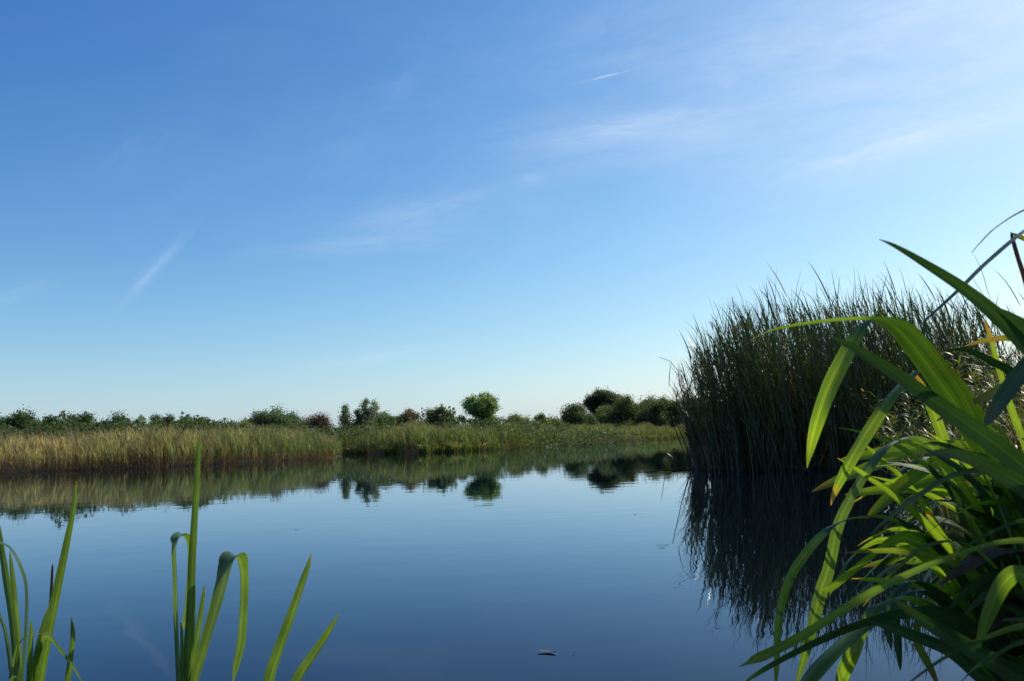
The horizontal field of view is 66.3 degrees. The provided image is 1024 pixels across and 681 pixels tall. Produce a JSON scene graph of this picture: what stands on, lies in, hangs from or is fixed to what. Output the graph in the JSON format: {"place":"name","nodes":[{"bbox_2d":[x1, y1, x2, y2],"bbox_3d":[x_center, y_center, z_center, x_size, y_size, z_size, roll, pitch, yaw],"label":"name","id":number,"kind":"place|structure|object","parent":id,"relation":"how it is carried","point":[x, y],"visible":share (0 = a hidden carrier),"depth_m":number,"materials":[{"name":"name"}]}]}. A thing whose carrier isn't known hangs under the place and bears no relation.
{"place":"outdoors","nodes":[
{"label":"outdoors","id":0,"kind":"place"},
{"bbox_2d":[0,436,971,489],"bbox_3d":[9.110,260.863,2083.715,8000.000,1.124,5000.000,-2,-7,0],"label":"ground","id":1,"kind":"structure","parent":0,"point":[172,465],"depth_m":31.55,"materials":[{"name":"soil"}]},
{"bbox_2d":[0,404,44,461],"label":"tree","id":2,"kind":"object","parent":1,"relation":"on","point":[22,420],"visible":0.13,"depth_m":55.27,"materials":[{"name":"green plant"}]},
{"bbox_2d":[0,482,81,680],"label":"iris plant","id":3,"kind":"object","parent":1,"relation":"on","point":[37,665],"visible":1,"depth_m":1.28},
{"bbox_2d":[38,411,61,460],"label":"tree","id":4,"kind":"object","parent":1,"relation":"on","point":[48,419],"visible":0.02,"depth_m":57.74,"materials":[{"name":"green plant"}]},
{"bbox_2d":[58,410,98,457],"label":"tree","id":5,"kind":"object","parent":1,"relation":"on","point":[85,415],"visible":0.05,"depth_m":56.40,"materials":[{"name":"green plant"}]},
{"bbox_2d":[91,409,129,457],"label":"willow","id":6,"kind":"object","parent":1,"relation":"on","point":[116,418],"visible":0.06,"depth_m":59.47,"materials":[{"name":"green plant"}]},
{"bbox_2d":[148,411,174,456],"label":"tree","id":7,"kind":"object","parent":1,"relation":"on","point":[164,420],"visible":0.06,"depth_m":59.60,"materials":[{"name":"green plant"}]},
{"bbox_2d":[0,421,343,472],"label":"reeds","id":8,"kind":"object","parent":1,"relation":"on","point":[121,448],"visible":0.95,"depth_m":30.43,"materials":[{"name":"green plant"}]},
{"bbox_2d":[234,404,303,431],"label":"domed tree","id":9,"kind":"object","parent":1,"relation":"on","point":[265,417],"visible":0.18,"depth_m":79.97,"materials":[{"name":"green plant"}]},
{"bbox_2d":[295,411,337,430],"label":"bush","id":10,"kind":"object","parent":1,"relation":"on","point":[324,421],"visible":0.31,"depth_m":69.39,"materials":[{"name":"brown plant"}]},
{"bbox_2d":[0,410,654,458],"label":"undergrowth","id":11,"kind":"object","parent":1,"relation":"on","point":[57,426],"visible":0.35,"depth_m":49.20,"materials":[{"name":"green plant"}]},
{"bbox_2d":[337,397,390,437],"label":"birch","id":12,"kind":"object","parent":1,"relation":"on","point":[344,418],"visible":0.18,"depth_m":65.52,"materials":[{"name":"green plant"}]},
{"bbox_2d":[376,413,402,427],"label":"bush","id":13,"kind":"object","parent":1,"relation":"on","point":[384,417],"visible":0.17,"depth_m":61.29,"materials":[{"name":"green plant"}]},
{"bbox_2d":[394,408,420,427],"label":"bush","id":14,"kind":"object","parent":1,"relation":"on","point":[409,413],"visible":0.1,"depth_m":63.19,"materials":[{"name":"green plant"}]},
{"bbox_2d":[419,404,456,428],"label":"willow","id":15,"kind":"object","parent":1,"relation":"on","point":[441,414],"visible":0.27,"depth_m":63.15,"materials":[{"name":"green plant"}]},
{"bbox_2d":[456,391,502,430],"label":"round tree","id":16,"kind":"object","parent":1,"relation":"on","point":[483,406],"visible":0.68,"depth_m":61.16,"materials":[{"name":"green plant"}]},
{"bbox_2d":[322,418,686,453],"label":"reeds","id":17,"kind":"object","parent":1,"relation":"on","point":[418,433],"visible":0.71,"depth_m":47.03,"materials":[{"name":"green plant"}]},
{"bbox_2d":[500,410,554,427],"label":"bush","id":18,"kind":"object","parent":1,"relation":"on","point":[540,416],"visible":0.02,"depth_m":71.45,"materials":[{"name":"green plant"}]},
{"bbox_2d":[547,414,571,429],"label":"bush","id":19,"kind":"object","parent":1,"relation":"on","point":[560,422],"visible":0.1,"depth_m":78.71,"materials":[{"name":"green plant"}]},
{"bbox_2d":[555,400,599,426],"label":"bush","id":20,"kind":"object","parent":1,"relation":"on","point":[575,413],"visible":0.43,"depth_m":98.60,"materials":[{"name":"green plant"}]},
{"bbox_2d":[582,385,622,422],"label":"flat topped tree","id":21,"kind":"object","parent":1,"relation":"on","point":[595,399],"visible":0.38,"depth_m":108.81,"materials":[{"name":"green plant"}]},
{"bbox_2d":[595,390,662,427],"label":"bush","id":22,"kind":"object","parent":1,"relation":"on","point":[624,413],"visible":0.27,"depth_m":102.42,"materials":[{"name":"green plant"}]},
{"bbox_2d":[633,393,703,430],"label":"bush","id":23,"kind":"object","parent":1,"relation":"on","point":[660,416],"visible":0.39,"depth_m":100.94,"materials":[{"name":"green plant"}]},
{"bbox_2d":[754,239,1023,536],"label":"iris plant","id":24,"kind":"object","parent":1,"relation":"on","point":[947,398],"visible":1,"depth_m":0.70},
{"bbox_2d":[879,285,913,459],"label":"reed","id":25,"kind":"object","parent":1,"relation":"on","point":[887,308],"visible":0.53,"depth_m":11.30,"materials":[{"name":"green plant"}]},
{"bbox_2d":[883,414,956,462],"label":"waterside plant","id":26,"kind":"object","parent":1,"relation":"on","point":[899,434],"visible":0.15,"depth_m":7.08,"materials":[{"name":"green plant"}]},
{"bbox_2d":[898,365,961,460],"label":"waterside plant","id":27,"kind":"object","parent":1,"relation":"on","point":[924,416],"visible":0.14,"depth_m":7.37,"materials":[{"name":"green plant"}]},
{"bbox_2d":[876,392,1023,532],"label":"grass","id":28,"kind":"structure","parent":1,"relation":"on","point":[1008,438],"depth_m":5.31,"materials":[{"name":"green plant"}]},
{"bbox_2d":[944,347,986,436],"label":"waterside plant","id":29,"kind":"object","parent":1,"relation":"on","point":[957,369],"visible":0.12,"depth_m":7.07,"materials":[{"name":"green plant"}]},
{"bbox_2d":[910,511,1023,680],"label":"iris plant","id":30,"kind":"object","parent":1,"relation":"on","point":[939,528],"visible":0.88,"depth_m":0.55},
{"bbox_2d":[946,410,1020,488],"bbox_3d":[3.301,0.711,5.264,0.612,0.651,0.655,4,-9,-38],"label":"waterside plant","id":31,"kind":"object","parent":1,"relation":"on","point":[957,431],"visible":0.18,"depth_m":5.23,"materials":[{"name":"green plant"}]},
{"bbox_2d":[959,364,1010,438],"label":"waterside plant","id":32,"kind":"object","parent":1,"relation":"on","point":[988,403],"visible":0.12,"depth_m":6.56,"materials":[{"name":"green plant"}]},
{"bbox_2d":[952,343,1023,447],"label":"waterside plant","id":33,"kind":"object","parent":1,"relation":"on","point":[1022,409],"visible":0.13,"depth_m":7.33,"materials":[{"name":"green plant"}]},
{"bbox_2d":[958,346,1023,437],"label":"waterside plant","id":34,"kind":"object","parent":1,"relation":"on","point":[975,373],"visible":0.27,"depth_m":6.74,"materials":[{"name":"green plant"}]},
{"bbox_2d":[969,350,1023,445],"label":"waterside plant","id":35,"kind":"object","parent":1,"relation":"on","point":[990,374],"visible":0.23,"depth_m":6.11,"materials":[{"name":"green plant"}]},
{"bbox_2d":[0,437,974,680],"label":"water","id":36,"kind":"structure","parent":0,"point":[611,561],"depth_m":3.83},
{"bbox_2d":[170,434,248,680],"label":"iris plant","id":37,"kind":"object","parent":36,"relation":"in","point":[190,656],"visible":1,"depth_m":1.31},
{"bbox_2d":[263,555,339,680],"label":"iris plant","id":38,"kind":"object","parent":36,"relation":"in","point":[273,664],"visible":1,"depth_m":1.26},
{"bbox_2d":[342,433,681,453],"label":"sedge","id":39,"kind":"object","parent":36,"relation":"on","point":[452,448],"visible":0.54,"depth_m":44.40,"materials":[{"name":"green plant"}]},
{"bbox_2d":[667,375,701,469],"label":"reed","id":40,"kind":"object","parent":36,"relation":"on","point":[692,444],"visible":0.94,"depth_m":12.64,"materials":[{"name":"green plant"}]},
{"bbox_2d":[678,366,708,469],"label":"reed","id":41,"kind":"object","parent":36,"relation":"on","point":[695,427],"visible":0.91,"depth_m":12.57,"materials":[{"name":"green plant"}]},
{"bbox_2d":[683,364,711,469],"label":"reed","id":42,"kind":"object","parent":36,"relation":"on","point":[700,375],"visible":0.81,"depth_m":12.49,"materials":[{"name":"green plant"}]},
{"bbox_2d":[686,345,709,467],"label":"reed","id":43,"kind":"object","parent":36,"relation":"on","point":[703,425],"visible":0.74,"depth_m":12.65,"materials":[{"name":"green plant"}]},
{"bbox_2d":[683,361,717,469],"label":"reed","id":44,"kind":"object","parent":36,"relation":"on","point":[705,420],"visible":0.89,"depth_m":12.35,"materials":[{"name":"green plant"}]},
{"bbox_2d":[689,340,723,470],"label":"reed","id":45,"kind":"object","parent":36,"relation":"on","point":[716,454],"visible":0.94,"depth_m":12.22,"materials":[{"name":"green plant"}]},
{"bbox_2d":[696,350,721,468],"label":"reed","id":46,"kind":"object","parent":36,"relation":"on","point":[712,416],"visible":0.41,"depth_m":12.63,"materials":[{"name":"green plant"}]},
{"bbox_2d":[696,343,723,467],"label":"reed","id":47,"kind":"object","parent":36,"relation":"on","point":[722,466],"visible":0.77,"depth_m":12.49,"materials":[{"name":"green plant"}]},
{"bbox_2d":[688,363,736,469],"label":"reed","id":48,"kind":"object","parent":36,"relation":"on","point":[720,421],"visible":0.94,"depth_m":11.98,"materials":[{"name":"green plant"}]},
{"bbox_2d":[703,350,727,469],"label":"reed","id":49,"kind":"object","parent":36,"relation":"on","point":[717,422],"visible":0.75,"depth_m":12.31,"materials":[{"name":"green plant"}]},
{"bbox_2d":[708,329,728,469],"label":"reed","id":50,"kind":"object","parent":36,"relation":"on","point":[721,412],"visible":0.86,"depth_m":12.18,"materials":[{"name":"green plant"}]},
{"bbox_2d":[708,356,740,469],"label":"reed","id":51,"kind":"object","parent":36,"relation":"on","point":[726,415],"visible":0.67,"depth_m":12.19,"materials":[{"name":"green plant"}]},
{"bbox_2d":[715,351,735,469],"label":"reed","id":52,"kind":"object","parent":36,"relation":"on","point":[726,412],"visible":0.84,"depth_m":12.07,"materials":[{"name":"green plant"}]},
{"bbox_2d":[717,356,740,470],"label":"reed","id":53,"kind":"object","parent":36,"relation":"on","point":[736,450],"visible":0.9,"depth_m":11.93,"materials":[{"name":"green plant"}]},
{"bbox_2d":[715,340,744,469],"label":"reed","id":54,"kind":"object","parent":36,"relation":"on","point":[731,416],"visible":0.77,"depth_m":12.12,"materials":[{"name":"green plant"}]},
{"bbox_2d":[712,323,748,469],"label":"reed","id":55,"kind":"object","parent":36,"relation":"on","point":[735,399],"visible":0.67,"depth_m":12.16,"materials":[{"name":"green plant"}]},
{"bbox_2d":[710,315,750,467],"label":"reed","id":56,"kind":"object","parent":36,"relation":"on","point":[740,405],"visible":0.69,"depth_m":12.05,"materials":[{"name":"green plant"}]},
{"bbox_2d":[709,300,758,469],"bbox_3d":[3.350,0.706,12.029,0.646,3.082,0.421,-5,-8,26],"label":"reed","id":57,"kind":"object","parent":36,"relation":"on","point":[734,386],"visible":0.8,"depth_m":12.09,"materials":[{"name":"green plant"}]},
{"bbox_2d":[722,346,750,469],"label":"reed","id":58,"kind":"object","parent":36,"relation":"on","point":[735,412],"visible":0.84,"depth_m":12.08,"materials":[{"name":"green plant"}]},
{"bbox_2d":[721,331,754,470],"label":"reed","id":59,"kind":"object","parent":36,"relation":"on","point":[743,413],"visible":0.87,"depth_m":11.85,"materials":[{"name":"green plant"}]},
{"bbox_2d":[714,325,761,469],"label":"reed","id":60,"kind":"object","parent":36,"relation":"on","point":[739,396],"visible":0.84,"depth_m":12.02,"materials":[{"name":"green plant"}]},
{"bbox_2d":[709,303,767,470],"bbox_3d":[3.306,0.739,11.910,0.518,3.058,0.606,-6,-9,-13],"label":"reed","id":61,"kind":"object","parent":36,"relation":"on","point":[747,405],"visible":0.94,"depth_m":11.74,"materials":[{"name":"green plant"}]},
{"bbox_2d":[720,311,765,469],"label":"reed","id":62,"kind":"object","parent":36,"relation":"on","point":[755,408],"visible":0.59,"depth_m":12.01,"materials":[{"name":"green plant"}]},
{"bbox_2d":[732,352,757,469],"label":"reed","id":63,"kind":"object","parent":36,"relation":"on","point":[746,406],"visible":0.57,"depth_m":12.09,"materials":[{"name":"green plant"}]},
{"bbox_2d":[735,344,759,470],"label":"reed","id":64,"kind":"object","parent":36,"relation":"on","point":[755,454],"visible":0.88,"depth_m":11.78,"materials":[{"name":"green plant"}]},
{"bbox_2d":[725,304,774,469],"bbox_3d":[3.667,0.789,12.129,0.550,2.870,0.560,4,-9,-39],"label":"reed","id":65,"kind":"object","parent":36,"relation":"on","point":[748,393],"visible":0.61,"depth_m":12.07,"materials":[{"name":"green plant"}]},
{"bbox_2d":[732,296,769,470],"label":"reed","id":66,"kind":"object","parent":36,"relation":"on","point":[755,401],"visible":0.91,"depth_m":11.60,"materials":[{"name":"green plant"}]},
{"bbox_2d":[737,333,770,470],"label":"reed","id":67,"kind":"object","parent":36,"relation":"on","point":[759,425],"visible":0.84,"depth_m":11.70,"materials":[{"name":"green plant"}]},
{"bbox_2d":[737,310,774,469],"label":"reed","id":68,"kind":"object","parent":36,"relation":"on","point":[759,390],"visible":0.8,"depth_m":11.99,"materials":[{"name":"green plant"}]},
{"bbox_2d":[738,308,780,469],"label":"reed","id":69,"kind":"object","parent":36,"relation":"on","point":[768,400],"visible":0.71,"depth_m":11.89,"materials":[{"name":"green plant"}]},
{"bbox_2d":[747,334,777,469],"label":"reed","id":70,"kind":"object","parent":36,"relation":"on","point":[769,425],"visible":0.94,"depth_m":11.66,"materials":[{"name":"green plant"}]},
{"bbox_2d":[748,338,783,469],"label":"reed","id":71,"kind":"object","parent":36,"relation":"on","point":[776,421],"visible":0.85,"depth_m":11.64,"materials":[{"name":"green plant"}]},
{"bbox_2d":[747,330,784,469],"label":"reed","id":72,"kind":"object","parent":36,"relation":"on","point":[774,410],"visible":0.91,"depth_m":11.55,"materials":[{"name":"green plant"}]},
{"bbox_2d":[749,337,786,468],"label":"reed","id":73,"kind":"object","parent":36,"relation":"on","point":[767,397],"visible":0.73,"depth_m":11.96,"materials":[{"name":"green plant"}]},
{"bbox_2d":[750,278,796,467],"bbox_3d":[3.903,0.587,11.994,0.447,3.318,0.758,0,-7,-17],"label":"reed","id":74,"kind":"object","parent":36,"relation":"on","point":[781,388],"visible":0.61,"depth_m":11.90,"materials":[{"name":"green plant"}]},
{"bbox_2d":[756,331,800,469],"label":"reed","id":75,"kind":"object","parent":36,"relation":"on","point":[792,437],"visible":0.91,"depth_m":11.60,"materials":[{"name":"green plant"}]},
{"bbox_2d":[769,335,787,466],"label":"reed","id":76,"kind":"object","parent":36,"relation":"on","point":[784,434],"visible":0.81,"depth_m":11.72,"materials":[{"name":"green plant"}]},
{"bbox_2d":[761,282,802,469],"bbox_3d":[4.006,0.626,11.655,0.471,3.163,0.384,-5,-9,14],"label":"reed","id":77,"kind":"object","parent":36,"relation":"on","point":[787,389],"visible":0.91,"depth_m":11.60,"materials":[{"name":"green plant"}]},
{"bbox_2d":[765,326,802,468],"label":"reed","id":78,"kind":"object","parent":36,"relation":"on","point":[791,403],"visible":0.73,"depth_m":11.81,"materials":[{"name":"green plant"}]},
{"bbox_2d":[770,324,804,469],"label":"reed","id":79,"kind":"object","parent":36,"relation":"on","point":[793,419],"visible":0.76,"depth_m":11.62,"materials":[{"name":"green plant"}]},
{"bbox_2d":[775,301,805,467],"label":"reed","id":80,"kind":"object","parent":36,"relation":"on","point":[794,402],"visible":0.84,"depth_m":11.67,"materials":[{"name":"green plant"}]},
{"bbox_2d":[775,307,809,468],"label":"reed","id":81,"kind":"object","parent":36,"relation":"on","point":[800,397],"visible":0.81,"depth_m":11.55,"materials":[{"name":"green plant"}]},
{"bbox_2d":[767,271,824,468],"bbox_3d":[4.150,0.536,11.769,0.617,3.368,0.636,-7,-7,7],"label":"reed","id":82,"kind":"object","parent":36,"relation":"on","point":[799,378],"visible":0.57,"depth_m":11.66,"materials":[{"name":"green plant"}]},
{"bbox_2d":[780,334,820,468],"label":"reed","id":83,"kind":"object","parent":36,"relation":"on","point":[818,466],"visible":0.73,"depth_m":11.48,"materials":[{"name":"green plant"}]},
{"bbox_2d":[785,303,817,469],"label":"reed","id":84,"kind":"object","parent":36,"relation":"on","point":[808,410],"visible":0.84,"depth_m":11.37,"materials":[{"name":"green plant"}]},
{"bbox_2d":[793,304,832,465],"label":"reed","id":85,"kind":"object","parent":36,"relation":"on","point":[812,373],"visible":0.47,"depth_m":11.71,"materials":[{"name":"green plant"}]},
{"bbox_2d":[799,312,829,469],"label":"reed","id":86,"kind":"object","parent":36,"relation":"on","point":[814,405],"visible":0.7,"depth_m":11.20,"materials":[{"name":"green plant"}]},
{"bbox_2d":[793,302,836,469],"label":"reed","id":87,"kind":"object","parent":36,"relation":"on","point":[828,432],"visible":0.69,"depth_m":11.35,"materials":[{"name":"green plant"}]},
{"bbox_2d":[807,331,837,469],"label":"reed","id":88,"kind":"object","parent":36,"relation":"on","point":[830,413],"visible":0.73,"depth_m":11.22,"materials":[{"name":"green plant"}]},
{"bbox_2d":[806,301,839,468],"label":"reed","id":89,"kind":"object","parent":36,"relation":"on","point":[834,425],"visible":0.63,"depth_m":11.33,"materials":[{"name":"green plant"}]},
{"bbox_2d":[806,332,860,464],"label":"reed","id":90,"kind":"object","parent":36,"relation":"on","point":[859,461],"visible":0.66,"depth_m":11.15,"materials":[{"name":"green plant"}]},
{"bbox_2d":[815,308,864,460],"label":"reed","id":91,"kind":"object","parent":36,"relation":"on","point":[843,382],"visible":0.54,"depth_m":11.51,"materials":[{"name":"green plant"}]},
{"bbox_2d":[822,297,859,463],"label":"reed","id":92,"kind":"object","parent":36,"relation":"on","point":[846,384],"visible":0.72,"depth_m":11.29,"materials":[{"name":"green plant"}]},
{"bbox_2d":[819,289,866,462],"bbox_3d":[4.733,0.653,11.223,0.470,2.820,0.748,-7,-9,34],"label":"reed","id":93,"kind":"object","parent":36,"relation":"on","point":[849,394],"visible":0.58,"depth_m":11.16,"materials":[{"name":"green plant"}]},
{"bbox_2d":[664,254,1023,470],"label":"reeds","id":94,"kind":"object","parent":36,"relation":"in","point":[950,340],"visible":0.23,"depth_m":12.56,"materials":[{"name":"green plant"}]},
{"bbox_2d":[829,310,868,460],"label":"reed","id":95,"kind":"object","parent":36,"relation":"on","point":[851,383],"visible":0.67,"depth_m":11.30,"materials":[{"name":"green plant"}]},
{"bbox_2d":[843,297,868,461],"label":"reed","id":96,"kind":"object","parent":36,"relation":"on","point":[863,378],"visible":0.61,"depth_m":11.44,"materials":[{"name":"green plant"}]},
{"bbox_2d":[738,436,1023,680],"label":"iris plant","id":97,"kind":"object","parent":36,"relation":"on","point":[955,627],"visible":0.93,"depth_m":0.84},
{"bbox_2d":[853,280,909,461],"bbox_3d":[5.377,0.529,11.330,0.616,3.113,0.534,-3,-7,10],"label":"reed","id":98,"kind":"object","parent":36,"relation":"in","point":[886,382],"visible":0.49,"depth_m":11.29,"materials":[{"name":"green plant"}]},
{"bbox_2d":[875,405,907,477],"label":"waterside plant","id":99,"kind":"object","parent":36,"relation":"on","point":[893,437],"visible":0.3,"depth_m":8.97,"materials":[{"name":"green plant"}]},
{"bbox_2d":[873,268,911,458],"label":"reed","id":100,"kind":"object","parent":36,"relation":"in","point":[881,299],"visible":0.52,"depth_m":11.55,"materials":[{"name":"green plant"}]},
{"bbox_2d":[861,388,927,477],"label":"waterside plant","id":101,"kind":"object","parent":36,"relation":"on","point":[889,430],"visible":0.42,"depth_m":8.06,"materials":[{"name":"green plant"}]},
{"bbox_2d":[885,389,933,463],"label":"waterside plant","id":102,"kind":"object","parent":36,"relation":"on","point":[909,421],"visible":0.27,"depth_m":8.69,"materials":[{"name":"green plant"}]},
{"bbox_2d":[812,370,1023,533],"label":"iris plant","id":103,"kind":"object","parent":36,"relation":"on","point":[912,480],"visible":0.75,"depth_m":0.87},
{"bbox_2d":[838,424,1023,657],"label":"iris plant","id":104,"kind":"object","parent":36,"relation":"on","point":[955,502],"visible":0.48,"depth_m":0.91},
{"bbox_2d":[913,319,1023,464],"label":"iris plant","id":105,"kind":"object","parent":36,"relation":"on","point":[1002,394],"visible":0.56,"depth_m":0.92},
{"bbox_2d":[919,209,1023,374],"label":"iris plant","id":106,"kind":"object","parent":36,"relation":"on","point":[999,365],"visible":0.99,"depth_m":0.80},
{"bbox_2d":[940,437,1023,667],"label":"iris plant","id":107,"kind":"object","parent":36,"relation":"on","point":[999,583],"visible":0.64,"depth_m":0.81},
{"bbox_2d":[0,0,1023,435],"label":"sky","id":108,"kind":"structure","parent":0,"point":[216,209],"materials":[{"name":"blue"}]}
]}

